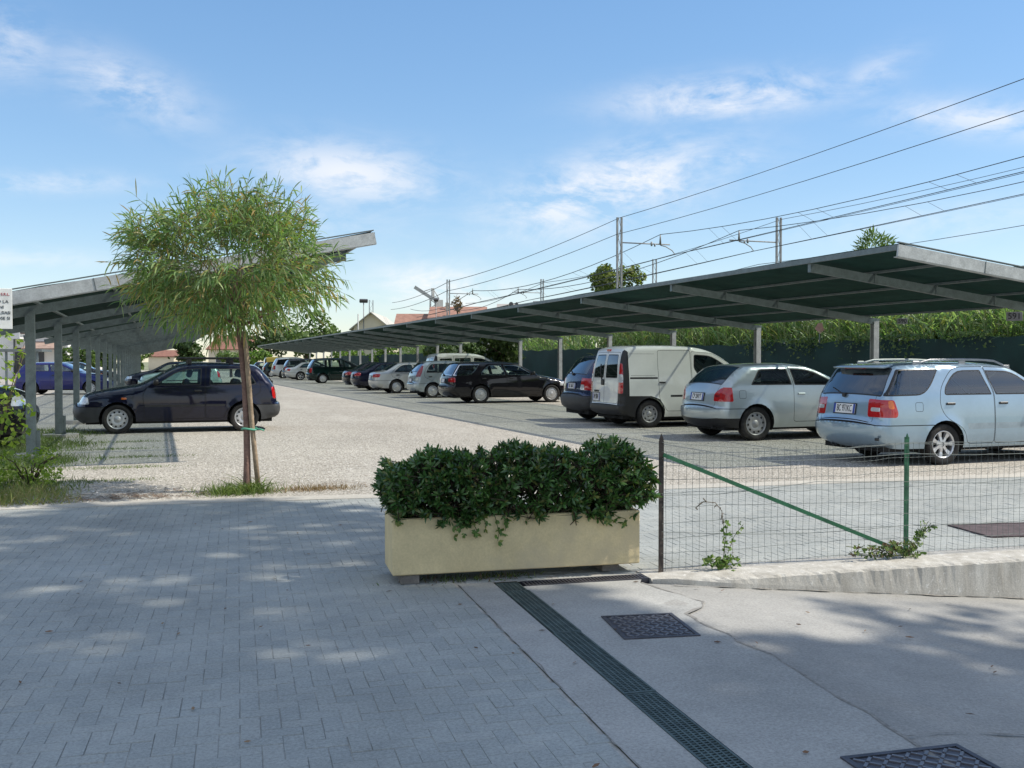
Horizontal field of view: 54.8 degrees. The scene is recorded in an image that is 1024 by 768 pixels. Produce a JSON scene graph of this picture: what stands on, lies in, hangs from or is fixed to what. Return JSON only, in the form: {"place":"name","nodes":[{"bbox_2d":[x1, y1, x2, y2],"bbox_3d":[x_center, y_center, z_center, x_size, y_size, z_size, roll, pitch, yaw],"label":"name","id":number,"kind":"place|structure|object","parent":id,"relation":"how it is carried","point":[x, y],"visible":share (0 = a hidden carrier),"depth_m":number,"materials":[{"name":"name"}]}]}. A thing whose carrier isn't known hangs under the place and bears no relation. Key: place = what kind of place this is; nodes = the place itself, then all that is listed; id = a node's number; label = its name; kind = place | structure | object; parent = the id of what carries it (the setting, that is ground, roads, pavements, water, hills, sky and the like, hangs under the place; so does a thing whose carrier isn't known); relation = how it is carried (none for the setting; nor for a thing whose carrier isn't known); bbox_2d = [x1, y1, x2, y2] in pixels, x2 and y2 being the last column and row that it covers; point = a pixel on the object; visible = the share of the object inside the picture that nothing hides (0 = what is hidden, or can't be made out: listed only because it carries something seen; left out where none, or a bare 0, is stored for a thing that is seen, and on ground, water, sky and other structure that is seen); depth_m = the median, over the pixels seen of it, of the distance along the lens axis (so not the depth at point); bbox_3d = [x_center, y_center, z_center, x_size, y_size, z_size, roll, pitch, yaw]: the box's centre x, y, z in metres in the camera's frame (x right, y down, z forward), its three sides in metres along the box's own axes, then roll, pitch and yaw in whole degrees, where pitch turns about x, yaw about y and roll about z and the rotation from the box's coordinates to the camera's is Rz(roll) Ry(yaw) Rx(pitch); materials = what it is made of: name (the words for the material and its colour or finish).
{"place":"outdoors","nodes":[
{"label":"outdoors","id":0,"kind":"place"},
{"bbox_2d":[0,426,113,493],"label":"verge grass","id":1,"kind":"structure","parent":0,"point":[65,459],"depth_m":15.28,"materials":[{"name":"green plant"}]},
{"bbox_2d":[256,482,372,492],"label":"dead grass","id":2,"kind":"structure","parent":0,"point":[319,487],"depth_m":11.23,"materials":[{"name":"brown plant"}]},
{"bbox_2d":[107,362,638,767],"bbox_3d":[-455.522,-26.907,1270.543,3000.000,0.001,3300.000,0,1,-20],"label":"terrain","id":3,"kind":"structure","parent":0,"point":[145,364],"depth_m":7.95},
{"bbox_2d":[414,286,442,308],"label":"tower crane","id":4,"kind":"object","parent":3,"relation":"on","point":[439,303],"visible":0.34,"depth_m":189.36,"materials":[{"name":"metal"}]},
{"bbox_2d":[0,371,1023,504],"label":"gravel lot","id":5,"kind":"structure","parent":3,"relation":"on","point":[307,406],"depth_m":17.37,"materials":[{"name":"grey gravel"}]},
{"bbox_2d":[0,288,11,328],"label":"notice board","id":6,"kind":"object","parent":5,"relation":"on","point":[5,308],"visible":1,"depth_m":12.31,"materials":[{"name":"metal"}]},
{"bbox_2d":[0,332,24,377],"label":"house","id":7,"kind":"structure","parent":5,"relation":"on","point":[11,344],"depth_m":87.94,"materials":[{"name":"white paint"}]},
{"bbox_2d":[13,348,24,372],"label":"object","id":8,"kind":"structure","parent":7,"relation":"in","point":[16,356],"depth_m":87.91,"materials":[{"name":"grey"}]},
{"bbox_2d":[0,329,35,463],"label":"edge bush","id":9,"kind":"object","parent":5,"relation":"on","point":[7,401],"visible":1,"depth_m":11.27,"materials":[{"name":"green plant"}]},
{"bbox_2d":[0,385,39,439],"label":"hatchback","id":10,"kind":"object","parent":5,"relation":"on","point":[17,405],"visible":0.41,"depth_m":16.41,"materials":[{"name":"black paint"}]},
{"bbox_2d":[0,349,51,385],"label":"shelter","id":11,"kind":"object","parent":5,"relation":"on","point":[6,351],"visible":0.61,"depth_m":58.81,"materials":[{"name":"metal"}]},
{"bbox_2d":[0,446,63,486],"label":"bush","id":12,"kind":"object","parent":5,"relation":"on","point":[30,478],"visible":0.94,"depth_m":11.37,"materials":[{"name":"green plant"}]},
{"bbox_2d":[0,478,90,506],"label":"dry grass","id":13,"kind":"structure","parent":5,"relation":"on","point":[15,495],"depth_m":10.34,"materials":[{"name":"green plant"}]},
{"bbox_2d":[21,338,101,370],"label":"house","id":14,"kind":"structure","parent":5,"relation":"on","point":[45,356],"depth_m":83.92,"materials":[{"name":"white paint"}]},
{"bbox_2d":[14,362,112,393],"bbox_3d":[-19.943,-0.270,44.242,4.152,1.443,2.002,0,1,-9],"label":"car","id":15,"kind":"object","parent":5,"relation":"on","point":[45,383],"visible":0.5,"depth_m":43.45,"materials":[{"name":"blue paint"}]},
{"bbox_2d":[62,346,101,368],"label":"tree","id":16,"kind":"object","parent":5,"relation":"on","point":[82,356],"visible":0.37,"depth_m":73.32,"materials":[{"name":"green plant"}]},
{"bbox_2d":[53,440,197,484],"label":"sparse weeds","id":17,"kind":"object","parent":5,"relation":"on","point":[127,467],"visible":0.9,"depth_m":13.78,"materials":[{"name":"green plant"}]},
{"bbox_2d":[124,361,197,385],"bbox_3d":[-17.290,-0.418,50.214,4.503,1.467,1.995,0,1,-20],"label":"estate car","id":18,"kind":"object","parent":5,"relation":"on","point":[132,379],"visible":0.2,"depth_m":49.15,"materials":[{"name":"blue paint"}]},
{"bbox_2d":[148,350,178,370],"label":"house","id":19,"kind":"structure","parent":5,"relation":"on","point":[157,359],"depth_m":159.97,"materials":[{"name":"beige paint"}]},
{"bbox_2d":[73,357,279,433],"bbox_3d":[-7.091,0.205,21.049,4.158,1.550,2.002,0,1,-20],"label":"estate car","id":20,"kind":"object","parent":5,"relation":"on","point":[119,410],"visible":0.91,"depth_m":20.33,"materials":[{"name":"blue paint"}]},
{"bbox_2d":[138,362,221,383],"bbox_3d":[-16.017,-0.349,47.697,3.862,1.443,2.002,0,1,-20],"label":"hatchback","id":21,"kind":"object","parent":5,"relation":"on","point":[180,377],"visible":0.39,"depth_m":46.96,"materials":[{"name":"black metal"}]},
{"bbox_2d":[168,341,205,361],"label":"tree","id":22,"kind":"object","parent":5,"relation":"on","point":[188,349],"visible":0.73,"depth_m":76.96,"materials":[{"name":"green plant"}]},
{"bbox_2d":[0,230,376,459],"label":"carport","id":23,"kind":"object","parent":5,"relation":"on","point":[81,314],"visible":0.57,"depth_m":18.92,"materials":[{"name":"metal"}]},
{"bbox_2d":[9,474,376,503],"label":"fallen leaves","id":24,"kind":"object","parent":5,"relation":"on","point":[136,495],"visible":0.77,"depth_m":10.67,"materials":[{"name":"plant"}]},
{"bbox_2d":[97,164,354,486],"bbox_3d":[-3.087,-0.587,10.955,2.789,3.732,2.660,0,1,-20],"label":"young tree","id":25,"kind":"object","parent":5,"relation":"on","point":[247,219],"visible":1,"depth_m":10.47,"materials":[{"name":"green plant"}]},
{"bbox_2d":[216,349,249,376],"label":"shrub","id":26,"kind":"object","parent":5,"relation":"on","point":[228,353],"visible":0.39,"depth_m":91.41,"materials":[{"name":"green plant"}]},
{"bbox_2d":[205,335,263,370],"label":"house","id":27,"kind":"structure","parent":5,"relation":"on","point":[222,347],"depth_m":149.99,"materials":[{"name":"beige paint"}]},
{"bbox_2d":[182,473,299,497],"bbox_3d":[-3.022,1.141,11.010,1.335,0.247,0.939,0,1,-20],"label":"grass tuft","id":28,"kind":"object","parent":5,"relation":"on","point":[214,491],"visible":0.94,"depth_m":10.84,"materials":[{"name":"green plant"}]},
{"bbox_2d":[241,331,263,485],"bbox_3d":[-2.913,0.333,11.076,0.253,1.854,0.170,0,1,-20],"label":"tree stake","id":29,"kind":"object","parent":5,"relation":"on","point":[252,428],"visible":0.9,"depth_m":11.02,"materials":[{"name":"brown wood"}]},
{"bbox_2d":[249,347,272,365],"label":"shrub","id":30,"kind":"object","parent":5,"relation":"on","point":[262,354],"visible":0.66,"depth_m":111.06,"materials":[{"name":"green plant"}]},
{"bbox_2d":[247,314,287,356],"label":"tree","id":31,"kind":"object","parent":5,"relation":"on","point":[269,338],"visible":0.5,"depth_m":122.73,"materials":[{"name":"green plant"}]},
{"bbox_2d":[270,357,315,377],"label":"off road car","id":32,"kind":"object","parent":5,"relation":"on","point":[277,366],"visible":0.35,"depth_m":84.87,"materials":[{"name":"silver metal"}]},
{"bbox_2d":[285,362,323,379],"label":"saloon car","id":33,"kind":"object","parent":5,"relation":"on","point":[297,371],"visible":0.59,"depth_m":76.56,"materials":[{"name":"silver metal"}]},
{"bbox_2d":[281,358,328,378],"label":"people carrier","id":34,"kind":"object","parent":5,"relation":"on","point":[285,366],"visible":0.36,"depth_m":80.98,"materials":[{"name":"silver metal"}]},
{"bbox_2d":[305,358,357,382],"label":"people carrier","id":35,"kind":"object","parent":5,"relation":"on","point":[321,374],"visible":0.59,"depth_m":65.97,"materials":[{"name":"green paint"}]},
{"bbox_2d":[329,359,344,377],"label":"door","id":36,"kind":"structure","parent":35,"relation":"in","point":[333,370],"depth_m":66.08,"materials":[{"name":"green paint"}]},
{"bbox_2d":[342,362,388,387],"bbox_3d":[-7.127,-0.508,54.834,4.572,1.436,1.767,0,1,-20],"label":"saloon car","id":37,"kind":"object","parent":5,"relation":"on","point":[346,375],"visible":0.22,"depth_m":53.74,"materials":[{"name":"black paint"}]},
{"bbox_2d":[350,362,411,390],"bbox_3d":[-6.000,-0.416,50.777,4.567,1.436,2.046,0,1,-20],"label":"saloon car","id":38,"kind":"object","parent":5,"relation":"on","point":[359,378],"visible":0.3,"depth_m":49.59,"materials":[{"name":"blue paint"}]},
{"bbox_2d":[368,362,416,392],"bbox_3d":[-4.424,-0.312,46.247,4.576,1.436,2.051,0,1,-20],"label":"saloon car","id":39,"kind":"object","parent":5,"relation":"on","point":[391,378],"visible":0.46,"depth_m":45.08,"materials":[{"name":"silver metal"}]},
{"bbox_2d":[406,361,486,397],"bbox_3d":[-2.242,-0.218,40.717,4.158,1.499,1.967,0,1,-20],"label":"hatchback","id":40,"kind":"object","parent":5,"relation":"on","point":[423,380],"visible":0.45,"depth_m":39.56,"materials":[{"name":"silver metal"}]},
{"bbox_2d":[422,342,482,365],"bbox_3d":[-3.529,-1.395,58.098,3.520,3.281,3.522,0,1,-20],"label":"tree","id":41,"kind":"object","parent":5,"relation":"on","point":[446,348],"visible":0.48,"depth_m":57.28,"materials":[{"name":"green plant"}]},
{"bbox_2d":[426,353,511,394],"bbox_3d":[-1.659,-0.445,43.393,4.305,1.832,1.742,0,1,-20],"label":"delivery van","id":42,"kind":"object","parent":5,"relation":"on","point":[461,357],"visible":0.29,"depth_m":42.53,"materials":[{"name":"white paint"}]},
{"bbox_2d":[473,338,526,366],"bbox_3d":[-0.322,-0.926,44.001,2.378,2.970,2.351,1,2,33],"label":"tree","id":43,"kind":"object","parent":5,"relation":"on","point":[503,351],"visible":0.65,"depth_m":43.70,"materials":[{"name":"green plant"}]},
{"bbox_2d":[438,361,563,402],"bbox_3d":[-0.276,-0.086,35.644,4.773,1.467,2.086,0,1,-20],"label":"estate car","id":44,"kind":"object","parent":5,"relation":"on","point":[467,381],"visible":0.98,"depth_m":34.72,"materials":[{"name":"black paint"}]},
{"bbox_2d":[0,473,1023,509],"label":"lot edge strip","id":45,"kind":"object","parent":5,"relation":"on","point":[242,499],"visible":0.26,"depth_m":10.56,"materials":[{"name":"concrete"}]},
{"bbox_2d":[560,355,610,421],"bbox_3d":[3.379,0.063,24.893,4.256,1.659,2.077,0,1,-20],"label":"people carrier","id":46,"kind":"object","parent":5,"relation":"on","point":[575,396],"visible":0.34,"depth_m":23.97,"materials":[{"name":"blue metal"}]},
{"bbox_2d":[257,241,1023,399],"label":"carport","id":47,"kind":"object","parent":5,"relation":"on","point":[866,285],"visible":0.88,"depth_m":20.75,"materials":[{"name":"metal"}]},
{"bbox_2d":[1006,310,1022,320],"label":"bay number","id":48,"kind":"object","parent":47,"relation":"hanging from","point":[1014,316],"visible":0.99,"depth_m":17.89,"materials":[{"name":"metal"}]},
{"bbox_2d":[590,345,728,427],"bbox_3d":[4.053,0.021,22.957,4.301,1.832,2.017,0,1,-20],"label":"delivery van","id":49,"kind":"object","parent":5,"relation":"on","point":[643,385],"visible":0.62,"depth_m":21.85,"materials":[{"name":"white paint"}]},
{"bbox_2d":[680,363,829,440],"bbox_3d":[5.427,0.299,19.376,4.255,1.438,2.042,0,1,-20],"label":"hatchback","id":50,"kind":"object","parent":5,"relation":"on","point":[753,401],"visible":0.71,"depth_m":18.34,"materials":[{"name":"silver metal"}]},
{"bbox_2d":[815,358,1023,464],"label":"estate car","id":51,"kind":"object","parent":5,"relation":"on","point":[934,403],"visible":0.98,"depth_m":14.12,"materials":[{"name":"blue metal"}]},
{"bbox_2d":[458,573,917,767],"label":"concrete pad","id":52,"kind":"object","parent":3,"relation":"on","point":[754,707],"visible":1,"depth_m":4.42,"materials":[{"name":"grey concrete"}]},
{"bbox_2d":[460,585,641,767],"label":"pavement crack","id":53,"kind":"object","parent":52,"relation":"on","point":[500,627],"visible":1,"depth_m":4.60,"materials":[{"name":"black"}]},
{"bbox_2d":[520,574,648,585],"bbox_3d":[0.500,1.337,6.595,0.885,0.066,0.140,0,1,-16],"label":"cross drain","id":54,"kind":"object","parent":52,"relation":"on","point":[642,578],"visible":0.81,"depth_m":6.60,"materials":[{"name":"metal"}]},
{"bbox_2d":[593,564,618,571],"bbox_3d":[0.643,1.270,7.021,0.124,0.062,0.320,0,1,-16],"label":"concrete block","id":55,"kind":"object","parent":52,"relation":"on","point":[607,568],"depth_m":6.87,"materials":[{"name":"grey concrete"}]},
{"bbox_2d":[495,582,752,767],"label":"drain channel","id":56,"kind":"object","parent":52,"relation":"on","point":[703,746],"visible":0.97,"depth_m":4.41,"materials":[{"name":"grey metal"}]},
{"bbox_2d":[601,613,700,639],"bbox_3d":[0.755,1.346,5.441,0.420,0.038,0.470,0,1,-10],"label":"manhole cover","id":57,"kind":"object","parent":52,"relation":"on","point":[647,626],"visible":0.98,"depth_m":5.43,"materials":[{"name":"metal"}]},
{"bbox_2d":[640,582,957,767],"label":"pavement crack","id":58,"kind":"object","parent":52,"relation":"on","point":[870,713],"visible":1,"depth_m":4.45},
{"bbox_2d":[840,743,1000,767],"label":"manhole cover","id":59,"kind":"object","parent":52,"relation":"on","point":[958,755],"visible":1,"depth_m":3.61,"materials":[{"name":"metal"}]},
{"bbox_2d":[0,477,1023,767],"bbox_3d":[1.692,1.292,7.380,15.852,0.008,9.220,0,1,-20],"label":"paving","id":60,"kind":"structure","parent":0,"point":[196,609],"depth_m":5.35,"materials":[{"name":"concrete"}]},
{"bbox_2d":[397,575,418,584],"bbox_3d":[-0.709,1.278,6.655,0.124,0.062,0.375,0,1,-12],"label":"concrete block","id":61,"kind":"object","parent":60,"relation":"on","point":[409,579],"depth_m":6.47,"materials":[{"name":"grey concrete"}]},
{"bbox_2d":[385,504,639,575],"bbox_3d":[0.003,1.058,6.835,1.715,0.370,0.420,0,1,-14],"label":"planter","id":62,"kind":"object","parent":61,"relation":"on","point":[416,546],"visible":0.79,"depth_m":6.63,"materials":[{"name":"beige paint"}]},
{"bbox_2d":[452,510,511,546],"bbox_3d":[-0.193,0.945,6.537,0.412,0.275,0.147,0,1,-20],"label":"ivy trail","id":63,"kind":"object","parent":62,"relation":"in","point":[477,534],"visible":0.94,"depth_m":6.54,"materials":[{"name":"green plant"}]},
{"bbox_2d":[370,433,661,528],"bbox_3d":[0.026,0.696,6.832,1.971,0.674,0.749,0,1,-14],"label":"hedge","id":64,"kind":"object","parent":62,"relation":"in","point":[611,472],"visible":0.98,"depth_m":6.63,"materials":[{"name":"green plant"}]},
{"bbox_2d":[599,503,626,528],"bbox_3d":[0.687,0.896,6.774,0.234,0.182,0.093,0,1,-14],"label":"ivy trail","id":65,"kind":"object","parent":62,"relation":"in","point":[609,520],"visible":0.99,"depth_m":6.75,"materials":[{"name":"green plant"}]},
{"bbox_2d":[373,569,543,585],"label":"planter weeds","id":66,"kind":"object","parent":60,"relation":"on","point":[476,576],"visible":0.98,"depth_m":6.63,"materials":[{"name":"green plant"}]},
{"bbox_2d":[948,522,1023,537],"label":"manhole cover","id":67,"kind":"object","parent":60,"relation":"on","point":[991,530],"visible":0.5,"depth_m":8.53,"materials":[{"name":"metal"}]},
{"bbox_2d":[0,0,1023,361],"label":"sky","id":68,"kind":"structure","parent":0,"point":[471,137],"materials":[{"name":"blue"}]},
{"bbox_2d":[650,584,1023,767],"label":"road","id":69,"kind":"structure","parent":0,"point":[935,674],"depth_m":5.26,"materials":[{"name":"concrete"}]},
{"bbox_2d":[19,513,996,767],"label":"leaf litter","id":70,"kind":"object","parent":69,"relation":"on","point":[597,764],"visible":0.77,"depth_m":5.24,"materials":[{"name":"brown plant"}]},
{"bbox_2d":[636,545,1023,598],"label":"kerb wall","id":71,"kind":"structure","parent":69,"relation":"on","point":[993,572],"depth_m":7.03,"materials":[{"name":"concrete"}]},
{"bbox_2d":[702,520,743,571],"bbox_3d":[1.464,1.129,6.858,0.325,0.370,0.122,0,1,-4],"label":"weed","id":72,"kind":"object","parent":71,"relation":"on","point":[719,563],"visible":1,"depth_m":6.86,"materials":[{"name":"green plant"}]},
{"bbox_2d":[658,433,1023,571],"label":"wire fence","id":73,"kind":"object","parent":71,"relation":"on","point":[906,486],"visible":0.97,"depth_m":7.10,"materials":[{"name":"metal"}]},
{"bbox_2d":[846,540,918,559],"bbox_3d":[2.703,1.215,7.198,0.623,0.161,0.117,0,1,-20],"label":"weed","id":74,"kind":"object","parent":71,"relation":"on","point":[897,549],"visible":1,"depth_m":7.20,"materials":[{"name":"green plant"}]},
{"bbox_2d":[902,520,937,558],"bbox_3d":[3.027,1.159,7.359,0.192,0.293,0.277,1,2,41],"label":"weed","id":75,"kind":"object","parent":71,"relation":"on","point":[920,533],"visible":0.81,"depth_m":7.37,"materials":[{"name":"green plant"}]},
{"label":"railway bank","id":76,"kind":"structure","parent":0,"visible":0},
{"bbox_2d":[277,309,340,358],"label":"tree","id":77,"kind":"object","parent":76,"relation":"on","point":[302,333],"visible":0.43,"depth_m":127.10,"materials":[{"name":"green plant"}]},
{"bbox_2d":[326,350,366,361],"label":"tree","id":78,"kind":"object","parent":76,"relation":"on","point":[345,353],"visible":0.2,"depth_m":116.12,"materials":[{"name":"green plant"}]},
{"bbox_2d":[349,312,397,354],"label":"house","id":79,"kind":"structure","parent":76,"relation":"on","point":[371,319],"depth_m":119.87,"materials":[{"name":"white paint"}]},
{"bbox_2d":[369,346,408,361],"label":"tree","id":80,"kind":"object","parent":76,"relation":"on","point":[381,352],"visible":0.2,"depth_m":85.12,"materials":[{"name":"green plant"}]},
{"bbox_2d":[394,314,427,352],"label":"house","id":81,"kind":"structure","parent":76,"relation":"on","point":[401,318],"depth_m":153.57,"materials":[{"name":"red tile"}]},
{"bbox_2d":[427,303,486,317],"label":"house","id":82,"kind":"structure","parent":76,"relation":"on","point":[462,310],"depth_m":152.98,"materials":[{"name":"red tile"}]},
{"bbox_2d":[446,279,480,315],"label":"railway mast","id":83,"kind":"object","parent":76,"relation":"on","point":[447,294],"visible":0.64,"depth_m":98.81,"materials":[{"name":"metal"}]},
{"bbox_2d":[391,110,1023,309],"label":"feeder wire","id":84,"kind":"object","parent":83,"relation":"attached to","point":[735,201],"visible":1,"depth_m":40.49,"materials":[{"name":"black metal"}]},
{"bbox_2d":[392,78,1023,302],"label":"feeder wire","id":85,"kind":"object","parent":83,"relation":"attached to","point":[735,181],"visible":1,"depth_m":40.88,"materials":[{"name":"black metal"}]},
{"bbox_2d":[512,279,543,300],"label":"railway mast","id":86,"kind":"object","parent":76,"relation":"on","point":[534,292],"visible":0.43,"depth_m":98.73,"materials":[{"name":"metal"}]},
{"bbox_2d":[469,181,1023,309],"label":"messenger wire","id":87,"kind":"object","parent":86,"relation":"attached to","point":[750,229],"visible":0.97,"depth_m":52.77,"materials":[{"name":"black metal"}]},
{"bbox_2d":[587,263,646,291],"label":"pine tree","id":88,"kind":"object","parent":76,"relation":"on","point":[607,267],"visible":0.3,"depth_m":83.03,"materials":[{"name":"plant"}]},
{"bbox_2d":[616,217,674,287],"bbox_3d":[7.526,-4.880,55.464,3.672,8.750,0.121,0,1,-20],"label":"railway mast","id":89,"kind":"object","parent":76,"relation":"on","point":[621,242],"visible":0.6,"depth_m":54.84,"materials":[{"name":"metal"}]},
{"bbox_2d":[411,156,1023,310],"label":"messenger wire","id":90,"kind":"object","parent":89,"relation":"attached to","point":[740,223],"visible":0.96,"depth_m":45.84,"materials":[{"name":"grey metal"}]},
{"bbox_2d":[419,171,1023,316],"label":"contact wire","id":91,"kind":"object","parent":89,"relation":"hanging from","point":[740,239],"visible":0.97,"depth_m":48.19,"materials":[{"name":"grey metal"}]},
{"bbox_2d":[421,173,1022,316],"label":"contact wire","id":92,"kind":"object","parent":89,"relation":"hanging from","point":[768,233],"visible":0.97,"depth_m":44.23,"materials":[{"name":"grey metal"}]},
{"bbox_2d":[341,335,1023,380],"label":"netting fence","id":93,"kind":"object","parent":76,"relation":"on","point":[829,355],"visible":0.17,"depth_m":28.12,"materials":[{"name":"fabric"}]},
{"bbox_2d":[599,331,1003,362],"bbox_3d":[7.270,-0.891,32.608,0.268,1.178,22.382,0,1,-20],"label":"creeper","id":94,"kind":"object","parent":93,"relation":"attached to","point":[897,336],"visible":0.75,"depth_m":26.43,"materials":[{"name":"green plant"}]},
{"bbox_2d":[402,308,1023,358],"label":"reeds","id":95,"kind":"object","parent":76,"relation":"on","point":[951,320],"visible":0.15,"depth_m":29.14,"materials":[{"name":"green plant"}]},
{"bbox_2d":[729,217,781,262],"bbox_3d":[13.406,-4.856,54.401,3.325,8.750,0.121,0,1,-20],"label":"railway mast","id":96,"kind":"object","parent":76,"relation":"on","point":[777,240],"visible":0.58,"depth_m":54.76,"materials":[{"name":"metal"}]},
{"bbox_2d":[466,167,1023,303],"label":"feeder wire","id":97,"kind":"object","parent":96,"relation":"attached to","point":[786,218],"visible":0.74,"depth_m":51.85,"materials":[{"name":"grey metal"}]},
{"bbox_2d":[500,194,1022,306],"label":"contact wire","id":98,"kind":"object","parent":96,"relation":"hanging from","point":[772,247],"visible":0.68,"depth_m":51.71,"materials":[{"name":"grey metal"}]},
{"bbox_2d":[852,225,898,249],"bbox_3d":[21.945,-5.265,59.909,3.367,8.920,2.937,1,1,26],"label":"tree","id":99,"kind":"object","parent":76,"relation":"on","point":[867,239],"visible":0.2,"depth_m":59.54,"materials":[{"name":"green plant"}]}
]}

